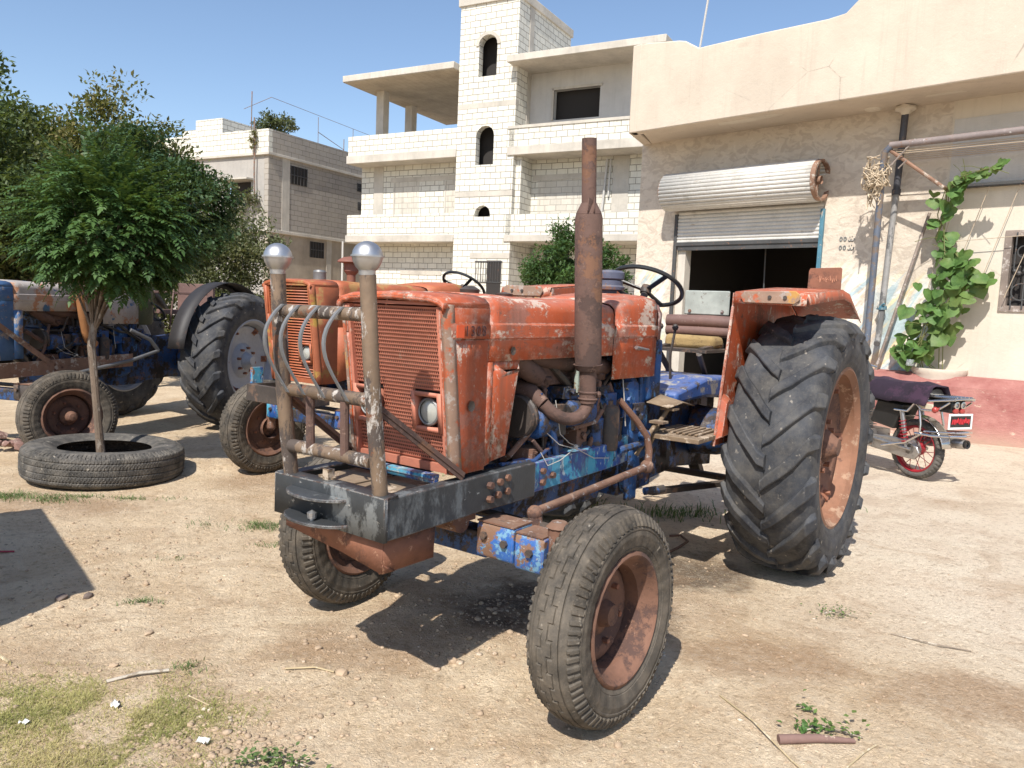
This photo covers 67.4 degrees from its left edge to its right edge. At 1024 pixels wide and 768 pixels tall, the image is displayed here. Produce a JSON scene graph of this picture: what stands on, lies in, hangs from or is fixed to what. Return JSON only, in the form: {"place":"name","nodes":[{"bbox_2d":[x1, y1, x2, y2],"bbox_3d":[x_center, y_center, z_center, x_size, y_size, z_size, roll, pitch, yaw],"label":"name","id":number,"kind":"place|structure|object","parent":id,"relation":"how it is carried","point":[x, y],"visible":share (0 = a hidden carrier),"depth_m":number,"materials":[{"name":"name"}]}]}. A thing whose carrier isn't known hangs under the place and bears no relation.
{"place":"outdoors","nodes":[
{"label":"outdoors","id":0,"kind":"place"},
{"bbox_2d":[0,659,270,767],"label":"grass","id":1,"kind":"structure","parent":0,"point":[51,757],"depth_m":2.68,"materials":[{"name":"green plant"}]},
{"bbox_2d":[0,0,857,193],"label":"sky","id":2,"kind":"structure","parent":0,"point":[199,59],"materials":[{"name":"blue"}]},
{"bbox_2d":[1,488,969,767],"bbox_3d":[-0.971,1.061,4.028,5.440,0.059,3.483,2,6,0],"label":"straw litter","id":3,"kind":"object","parent":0,"point":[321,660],"visible":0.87,"depth_m":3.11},
{"bbox_2d":[343,0,672,294],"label":"apartment building","id":4,"kind":"structure","parent":0,"point":[525,96],"depth_m":25.96,"materials":[{"name":"stone"}]},
{"bbox_2d":[394,182,418,213],"bbox_3d":[-3.904,-6.486,28.615,1.100,1.980,0.108,6,6,28],"label":"blocked window","id":5,"kind":"structure","parent":4,"relation":"in","point":[406,194],"depth_m":28.52,"materials":[{"name":"white brick"}]},
{"bbox_2d":[446,180,455,212],"bbox_3d":[-1.975,-6.299,27.573,0.900,1.980,0.108,6,6,28],"label":"blocked window","id":6,"kind":"structure","parent":4,"relation":"in","point":[450,186],"depth_m":27.61,"materials":[{"name":"white brick"}]},
{"bbox_2d":[475,261,501,282],"bbox_3d":[-0.813,-3.818,26.136,1.080,0.730,0.020,6,6,28],"label":"barred window","id":7,"kind":"structure","parent":4,"relation":"in","point":[475,261],"depth_m":26.12,"materials":[{"name":"paint"}]},
{"bbox_2d":[486,260,500,294],"bbox_3d":[-0.654,-2.669,26.182,0.550,3.050,0.062,6,6,28],"label":"doorway","id":8,"kind":"structure","parent":4,"relation":"in","point":[491,288],"depth_m":26.06,"materials":[{"name":"grey"}]},
{"bbox_2d":[537,178,603,213],"bbox_3d":[1.931,-5.884,25.693,2.400,1.860,0.108,6,6,28],"label":"blocked window","id":9,"kind":"structure","parent":4,"relation":"in","point":[554,196],"depth_m":25.73,"materials":[{"name":"white brick"}]},
{"bbox_2d":[556,88,599,119],"bbox_3d":[2.234,-9.300,25.579,1.940,1.400,0.040,6,6,28],"label":"window","id":10,"kind":"structure","parent":4,"relation":"in","point":[584,103],"depth_m":25.57,"materials":[{"name":"grey glass"}]},
{"bbox_2d":[0,331,1023,767],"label":"ground","id":11,"kind":"structure","parent":0,"point":[956,591],"depth_m":3.53,"materials":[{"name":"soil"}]},
{"bbox_2d":[0,654,10,663],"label":"dry twig","id":12,"kind":"object","parent":11,"relation":"on","point":[3,658],"visible":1,"depth_m":3.07,"materials":[{"name":"wood"}]},
{"bbox_2d":[0,431,23,450],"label":"rubble","id":13,"kind":"object","parent":11,"relation":"on","point":[17,443],"visible":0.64,"depth_m":6.84,"materials":[{"name":"pink stone"}]},
{"bbox_2d":[18,718,31,724],"bbox_3d":[-1.671,1.158,2.635,0.036,0.016,0.020,1,6,-17],"label":"paper scrap","id":14,"kind":"object","parent":11,"relation":"on","point":[25,720],"visible":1,"depth_m":2.63,"materials":[{"name":"white paper"}]},
{"bbox_2d":[0,88,64,314],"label":"broad tree","id":15,"kind":"object","parent":11,"relation":"on","point":[13,174],"visible":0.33,"depth_m":13.42,"materials":[{"name":"green plant"}]},
{"bbox_2d":[0,49,83,266],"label":"broad tree","id":16,"kind":"object","parent":11,"relation":"on","point":[37,113],"visible":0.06,"depth_m":16.66,"materials":[{"name":"green plant"}]},
{"bbox_2d":[54,593,68,601],"bbox_3d":[-2.176,1.032,3.709,0.055,0.031,0.068,2,6,0],"label":"loose stone","id":17,"kind":"object","parent":11,"relation":"on","point":[61,597],"visible":1,"depth_m":3.69,"materials":[{"name":"grey stone"}]},
{"bbox_2d":[83,592,92,598],"bbox_3d":[-2.066,1.034,3.747,0.038,0.039,0.057,2,6,0],"label":"loose stone","id":18,"kind":"object","parent":11,"relation":"on","point":[88,595],"visible":1,"depth_m":3.73,"materials":[{"name":"beige stone"}]},
{"bbox_2d":[18,433,184,489],"bbox_3d":[-3.299,0.610,6.225,1.192,0.279,1.193,4,4,0],"label":"tyre planter","id":19,"kind":"object","parent":11,"relation":"on","point":[79,462],"visible":0.99,"depth_m":5.81,"materials":[{"name":"rubber"}]},
{"bbox_2d":[1,66,211,277],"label":"broad tree","id":20,"kind":"object","parent":11,"relation":"on","point":[102,109],"visible":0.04,"depth_m":17.18,"materials":[{"name":"green plant"}]},
{"bbox_2d":[108,663,118,666],"bbox_3d":[-1.599,1.128,3.084,0.038,0.017,0.022,2,6,0],"label":"loose stone","id":21,"kind":"object","parent":11,"relation":"on","point":[114,665],"visible":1,"depth_m":3.08,"materials":[{"name":"beige stone"}]},
{"bbox_2d":[111,699,119,707],"bbox_3d":[-1.436,1.157,2.780,0.031,0.016,0.045,-1,6,-29],"label":"paper scrap","id":22,"kind":"object","parent":11,"relation":"on","point":[115,703],"visible":1,"depth_m":2.78,"materials":[{"name":"white paper"}]},
{"bbox_2d":[0,279,274,443],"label":"tractor","id":23,"kind":"object","parent":11,"relation":"on","point":[208,349],"visible":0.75,"depth_m":7.90,"materials":[{"name":"blue metal"}]},
{"bbox_2d":[106,668,168,682],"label":"dry twig","id":24,"kind":"object","parent":11,"relation":"on","point":[136,674],"visible":1,"depth_m":2.98,"materials":[{"name":"grey wood"}]},
{"bbox_2d":[0,489,286,766],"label":"weeds","id":25,"kind":"object","parent":11,"relation":"on","point":[4,496],"visible":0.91,"depth_m":5.10,"materials":[{"name":"green plant"}]},
{"bbox_2d":[66,273,224,333],"bbox_3d":[-8.179,-1.809,15.515,5.032,2.820,2.879,4,6,19],"label":"dense shrub","id":26,"kind":"object","parent":11,"relation":"on","point":[166,324],"visible":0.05,"depth_m":15.43,"materials":[{"name":"green plant"}]},
{"bbox_2d":[144,630,153,635],"bbox_3d":[-1.599,1.095,3.381,0.029,0.016,0.045,6,7,31],"label":"loose stone","id":27,"kind":"object","parent":11,"relation":"on","point":[149,632],"visible":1,"depth_m":3.37,"materials":[{"name":"beige stone"}]},
{"bbox_2d":[74,119,246,307],"bbox_3d":[-5.681,-2.061,12.173,2.744,4.202,2.663,-1,7,-29],"label":"round tree","id":28,"kind":"object","parent":11,"relation":"on","point":[209,188],"visible":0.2,"depth_m":11.91,"materials":[{"name":"green plant"}]},
{"bbox_2d":[188,695,209,705],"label":"dry twig","id":29,"kind":"object","parent":11,"relation":"on","point":[199,700],"visible":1,"depth_m":2.82,"materials":[{"name":"wood"}]},
{"bbox_2d":[196,736,210,743],"bbox_3d":[-1.032,1.189,2.565,0.040,0.016,0.031,5,6,27],"label":"paper scrap","id":30,"kind":"object","parent":11,"relation":"on","point":[202,739],"visible":1,"depth_m":2.56,"materials":[{"name":"white paper"}]},
{"bbox_2d":[175,170,291,298],"bbox_3d":[-6.487,-2.694,17.582,2.826,4.318,2.685,2,6,0],"label":"olive bush","id":31,"kind":"object","parent":11,"relation":"on","point":[248,248],"visible":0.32,"depth_m":17.25,"materials":[{"name":"green plant"}]},
{"bbox_2d":[154,118,361,326],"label":"block house","id":32,"kind":"structure","parent":11,"relation":"on","point":[309,192],"depth_m":31.03,"materials":[{"name":"paint"}]},
{"bbox_2d":[231,182,250,205],"bbox_3d":[-10.642,-7.472,30.467,1.350,1.100,0.040,5,6,28],"label":"window","id":33,"kind":"structure","parent":32,"relation":"in","point":[244,186],"depth_m":30.42,"materials":[{"name":"grey glass"}]},
{"bbox_2d":[224,184,263,226],"bbox_3d":[-10.386,-6.787,29.548,1.826,1.742,0.875,2,6,0],"label":"window creeper","id":34,"kind":"object","parent":32,"relation":"attached to","point":[250,197],"depth_m":29.52,"materials":[{"name":"green plant"}]},
{"bbox_2d":[251,91,252,129],"bbox_3d":[-10.287,-10.258,30.311,0.090,2.501,0.035,5,6,28],"label":"roof antenna","id":35,"kind":"object","parent":32,"relation":"on","point":[251,109],"visible":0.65,"depth_m":30.23,"materials":[{"name":"grey metal"}]},
{"bbox_2d":[247,130,258,148],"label":"hanging sprig","id":36,"kind":"object","parent":32,"relation":"hanging from","point":[251,139],"visible":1,"depth_m":29.36,"materials":[{"name":"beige plant"}]},
{"bbox_2d":[253,117,254,196],"bbox_3d":[-9.897,-8.652,29.500,0.131,3.102,0.069,8,8,44],"label":"roof cable","id":37,"kind":"object","parent":32,"relation":"hanging from","point":[254,161],"visible":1,"depth_m":29.51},
{"bbox_2d":[250,107,299,133],"bbox_3d":[-9.493,-9.973,30.794,2.022,1.906,1.966,2,6,0],"label":"roof plant","id":38,"kind":"object","parent":32,"relation":"on","point":[272,122],"visible":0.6,"depth_m":30.30,"materials":[{"name":"green plant"}]},
{"bbox_2d":[290,166,306,186],"bbox_3d":[-8.548,-8.319,30.774,0.022,0.700,0.900,5,6,28],"label":"window","id":39,"kind":"structure","parent":32,"relation":"in","point":[301,171],"depth_m":30.79,"materials":[{"name":"grey"}]},
{"bbox_2d":[244,97,367,150],"bbox_3d":[-8.417,-10.391,33.955,2.528,2.200,8.410,5,6,28],"label":"roof trellis","id":40,"kind":"object","parent":32,"relation":"on","point":[318,121],"visible":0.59,"depth_m":31.92,"materials":[{"name":"grey metal"}]},
{"bbox_2d":[311,241,323,258],"bbox_3d":[-8.146,-5.584,32.020,0.022,0.650,0.800,5,6,28],"label":"window","id":41,"kind":"structure","parent":32,"relation":"in","point":[315,243],"depth_m":32.02,"materials":[{"name":"grey metal"}]},
{"bbox_2d":[341,241,343,280],"bbox_3d":[-6.460,-3.744,29.168,0.061,3.300,0.070,2,6,0],"label":"downpipe","id":42,"kind":"object","parent":32,"relation":"attached to","point":[342,263],"visible":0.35,"depth_m":29.07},
{"bbox_2d":[228,740,331,767],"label":"ground weed","id":43,"kind":"object","parent":11,"relation":"on","point":[270,754],"visible":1,"depth_m":2.46,"materials":[{"name":"green plant"}]},
{"bbox_2d":[285,666,333,672],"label":"dry twig","id":44,"kind":"object","parent":11,"relation":"on","point":[308,667],"visible":1,"depth_m":3.08,"materials":[{"name":"wood"}]},
{"bbox_2d":[314,645,321,649],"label":"loose stone","id":45,"kind":"object","parent":11,"relation":"on","point":[318,647],"visible":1,"depth_m":3.27,"materials":[{"name":"beige stone"}]},
{"bbox_2d":[336,667,347,675],"bbox_3d":[-0.678,1.152,3.063,0.047,0.036,0.043,2,6,0],"label":"loose stone","id":46,"kind":"object","parent":11,"relation":"on","point":[341,671],"visible":0.98,"depth_m":3.05,"materials":[{"name":"beige stone"}]},
{"bbox_2d":[347,700,354,705],"bbox_3d":[-0.592,1.172,2.822,0.027,0.017,0.026,2,6,0],"label":"loose stone","id":47,"kind":"object","parent":11,"relation":"on","point":[351,703],"visible":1,"depth_m":2.81,"materials":[{"name":"beige stone"}]},
{"bbox_2d":[219,256,551,472],"bbox_3d":[-0.761,-0.165,7.155,2.193,1.854,3.530,7,7,36],"label":"tractor","id":48,"kind":"object","parent":11,"relation":"on","point":[249,434],"visible":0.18,"depth_m":6.01,"materials":[{"name":"orange paint"}]},
{"bbox_2d":[447,656,456,663],"bbox_3d":[-0.249,1.150,3.190,0.044,0.038,0.041,2,6,0],"label":"loose stone","id":49,"kind":"object","parent":11,"relation":"on","point":[451,660],"visible":1,"depth_m":3.18,"materials":[{"name":"beige stone"}]},
{"bbox_2d":[262,137,874,729],"bbox_3d":[0.400,-0.008,4.162,2.243,2.233,3.805,7,7,36],"label":"tractor","id":50,"kind":"object","parent":11,"relation":"on","point":[512,413],"visible":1,"depth_m":3.24,"materials":[{"name":"orange paint"}]},
{"bbox_2d":[517,216,633,294],"bbox_3d":[1.584,-2.468,20.337,3.083,4.009,3.129,7,7,36],"label":"courtyard tree","id":51,"kind":"object","parent":11,"relation":"on","point":[557,270],"visible":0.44,"depth_m":19.89,"materials":[{"name":"green plant"}]},
{"bbox_2d":[614,742,621,748],"bbox_3d":[0.366,1.251,2.655,0.030,0.029,0.031,2,6,0],"label":"loose stone","id":52,"kind":"object","parent":11,"relation":"on","point":[617,745],"visible":1,"depth_m":2.65,"materials":[{"name":"beige stone"}]},
{"bbox_2d":[442,473,867,523],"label":"grass","id":53,"kind":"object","parent":11,"relation":"on","point":[683,513],"visible":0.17,"depth_m":5.72,"materials":[{"name":"green plant"}]},
{"bbox_2d":[669,534,688,552],"bbox_3d":[1.078,1.038,4.980,0.133,0.040,0.361,4,6,14],"label":"iron hook","id":54,"kind":"object","parent":11,"relation":"on","point":[682,544],"visible":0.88,"depth_m":5.03,"materials":[{"name":"brown metal"}]},
{"bbox_2d":[719,694,800,767],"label":"dry cane","id":55,"kind":"object","parent":11,"relation":"on","point":[766,734],"visible":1,"depth_m":2.74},
{"bbox_2d":[796,689,816,714],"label":"cut sprig","id":56,"kind":"object","parent":11,"relation":"on","point":[806,707],"visible":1,"depth_m":2.90,"materials":[{"name":"green plant"}]},
{"bbox_2d":[777,734,855,744],"bbox_3d":[1.070,1.247,2.691,0.277,0.039,0.034,2,6,-2],"label":"broken stick","id":57,"kind":"object","parent":11,"relation":"on","point":[782,739],"visible":1,"depth_m":2.68,"materials":[{"name":"brown wood"}]},
{"bbox_2d":[777,710,869,738],"bbox_3d":[1.127,1.221,2.772,0.341,0.063,0.141,2,6,0],"label":"cut sprig","id":58,"kind":"object","parent":11,"relation":"on","point":[804,728],"visible":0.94,"depth_m":2.76,"materials":[{"name":"green plant"}]},
{"bbox_2d":[629,0,1023,447],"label":"workshop","id":59,"kind":"structure","parent":11,"relation":"on","point":[757,149],"depth_m":11.20,"materials":[{"name":"paint"}]},
{"bbox_2d":[699,0,708,47],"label":"rooftop pole","id":60,"kind":"object","parent":59,"relation":"attached to","point":[703,26],"visible":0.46,"depth_m":12.62,"materials":[{"name":"white metal"}]},
{"bbox_2d":[874,104,916,345],"bbox_3d":[5.461,-2.227,10.965,0.297,3.389,0.282,8,8,44],"label":"drain pipe","id":61,"kind":"object","parent":59,"relation":"attached to","point":[904,110],"visible":0.99,"depth_m":10.95,"materials":[{"name":"grey plastic"}]},
{"bbox_2d":[964,186,989,248],"bbox_3d":[6.117,-1.902,10.331,0.408,1.452,0.010,8,8,44],"label":"vine string","id":62,"kind":"object","parent":59,"relation":"attached to","point":[977,216],"visible":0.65,"depth_m":10.23,"materials":[{"name":"beige fabric"}]},
{"bbox_2d":[956,235,1023,241],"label":"vine string","id":63,"kind":"object","parent":59,"relation":"attached to","point":[990,238],"visible":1,"depth_m":10.12,"materials":[{"name":"beige fabric"}]},
{"bbox_2d":[984,184,1020,271],"bbox_3d":[6.366,-1.867,10.087,0.408,1.452,0.010,8,8,44],"label":"vine string","id":64,"kind":"object","parent":59,"relation":"attached to","point":[1002,227],"visible":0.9,"depth_m":10.03,"materials":[{"name":"beige fabric"}]},
{"bbox_2d":[998,230,1023,311],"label":"window frame","id":65,"kind":"structure","parent":59,"relation":"in","point":[1009,241],"depth_m":10.11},
{"bbox_2d":[1004,255,1023,297],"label":"vine string","id":66,"kind":"object","parent":59,"relation":"attached to","point":[1013,276],"visible":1,"depth_m":9.96,"materials":[{"name":"beige fabric"}]},
{"bbox_2d":[1007,237,1023,305],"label":"window grille","id":67,"kind":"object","parent":59,"relation":"in","point":[1017,290],"depth_m":10.17,"materials":[{"name":"grey metal"}]},
{"bbox_2d":[800,602,870,617],"bbox_3d":[1.684,1.161,3.983,0.322,0.056,0.243,2,6,0],"label":"ground weed","id":68,"kind":"object","parent":11,"relation":"on","point":[840,613],"visible":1,"depth_m":3.96,"materials":[{"name":"green plant"}]},
{"bbox_2d":[845,744,876,767],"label":"dry cane","id":69,"kind":"object","parent":11,"relation":"on","point":[860,755],"visible":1,"depth_m":2.61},
{"bbox_2d":[874,212,930,369],"bbox_3d":[5.484,-0.886,10.956,0.623,3.057,0.066,6,7,29],"label":"leaning stake","id":70,"kind":"object","parent":11,"relation":"on","point":[902,291],"visible":0.59,"depth_m":10.88,"materials":[{"name":"brown wood"}]},
{"bbox_2d":[867,364,975,478],"bbox_3d":[3.786,0.336,7.949,0.732,1.069,2.071,0,6,-21],"label":"motorcycle","id":71,"kind":"object","parent":11,"relation":"on","point":[899,404],"visible":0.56,"depth_m":7.43,"materials":[{"name":"red paint"}]},
{"bbox_2d":[891,633,971,651],"bbox_3d":[1.991,1.232,3.656,0.341,0.016,0.042,5,6,28],"label":"dry twig","id":72,"kind":"object","parent":11,"relation":"on","point":[932,643],"visible":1,"depth_m":3.63,"materials":[{"name":"brown wood"}]},
{"bbox_2d":[911,366,967,379],"bbox_3d":[5.925,0.238,10.729,0.695,0.920,0.700,2,6,0],"label":"plaster pot","id":73,"kind":"object","parent":11,"relation":"on","point":[934,374],"visible":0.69,"depth_m":10.41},
{"bbox_2d":[889,158,1010,371],"bbox_3d":[5.839,-1.530,10.274,1.290,2.819,0.578,8,8,44],"label":"climbing vine","id":74,"kind":"object","parent":73,"relation":"on","point":[959,271],"visible":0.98,"depth_m":10.33,"materials":[{"name":"green plant"}]},
{"bbox_2d":[906,359,913,365],"bbox_3d":[5.509,-0.298,10.630,0.110,0.090,0.110,2,6,0],"label":"glass jar","id":75,"kind":"object","parent":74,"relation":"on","point":[909,362],"visible":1,"depth_m":10.59,"materials":[{"name":"white glass"}]},
{"bbox_2d":[864,126,1023,359],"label":"pergola frame","id":76,"kind":"object","parent":11,"relation":"on","point":[891,146],"visible":0.88,"depth_m":10.45,"materials":[{"name":"grey metal"}]},
{"bbox_2d":[861,155,891,209],"bbox_3d":[5.045,-2.791,10.641,0.308,0.755,0.376,-2,7,-39],"label":"rope bundle","id":77,"kind":"object","parent":76,"relation":"attached to","point":[871,177],"visible":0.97,"depth_m":10.58,"materials":[{"name":"fabric"}]},
{"bbox_2d":[892,141,1023,154],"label":"trellis wire","id":78,"kind":"object","parent":76,"relation":"attached to","point":[962,147],"visible":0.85,"depth_m":10.06,"materials":[{"name":"beige metal"}]},
{"bbox_2d":[894,137,1023,150],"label":"trellis wire","id":79,"kind":"object","parent":76,"relation":"attached to","point":[961,143],"visible":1,"depth_m":9.94,"materials":[{"name":"beige metal"}]},
{"bbox_2d":[896,145,1023,157],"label":"trellis wire","id":80,"kind":"object","parent":76,"relation":"attached to","point":[963,151],"visible":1,"depth_m":10.20,"materials":[{"name":"beige metal"}]},
{"bbox_2d":[898,139,1023,151],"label":"trellis wire","id":81,"kind":"object","parent":76,"relation":"attached to","point":[963,145],"visible":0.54,"depth_m":9.99,"materials":[{"name":"beige metal"}]},
{"bbox_2d":[898,147,1023,159],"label":"trellis wire","id":82,"kind":"object","parent":76,"relation":"attached to","point":[965,152],"visible":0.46,"depth_m":10.23,"materials":[{"name":"beige metal"}]},
{"bbox_2d":[901,143,1023,155],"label":"trellis wire","id":83,"kind":"object","parent":76,"relation":"attached to","point":[964,149],"visible":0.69,"depth_m":10.12,"materials":[{"name":"beige metal"}]},
{"bbox_2d":[909,149,1023,159],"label":"trellis wire","id":84,"kind":"object","parent":76,"relation":"attached to","point":[966,154],"visible":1,"depth_m":10.30,"materials":[{"name":"beige metal"}]},
{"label":"planter soil","id":85,"kind":"object","parent":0,"visible":0},
{"bbox_2d":[0,111,226,451],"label":"sapling","id":86,"kind":"object","parent":85,"relation":"in","point":[132,251],"visible":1,"depth_m":5.80,"materials":[{"name":"green plant"}]}
]}

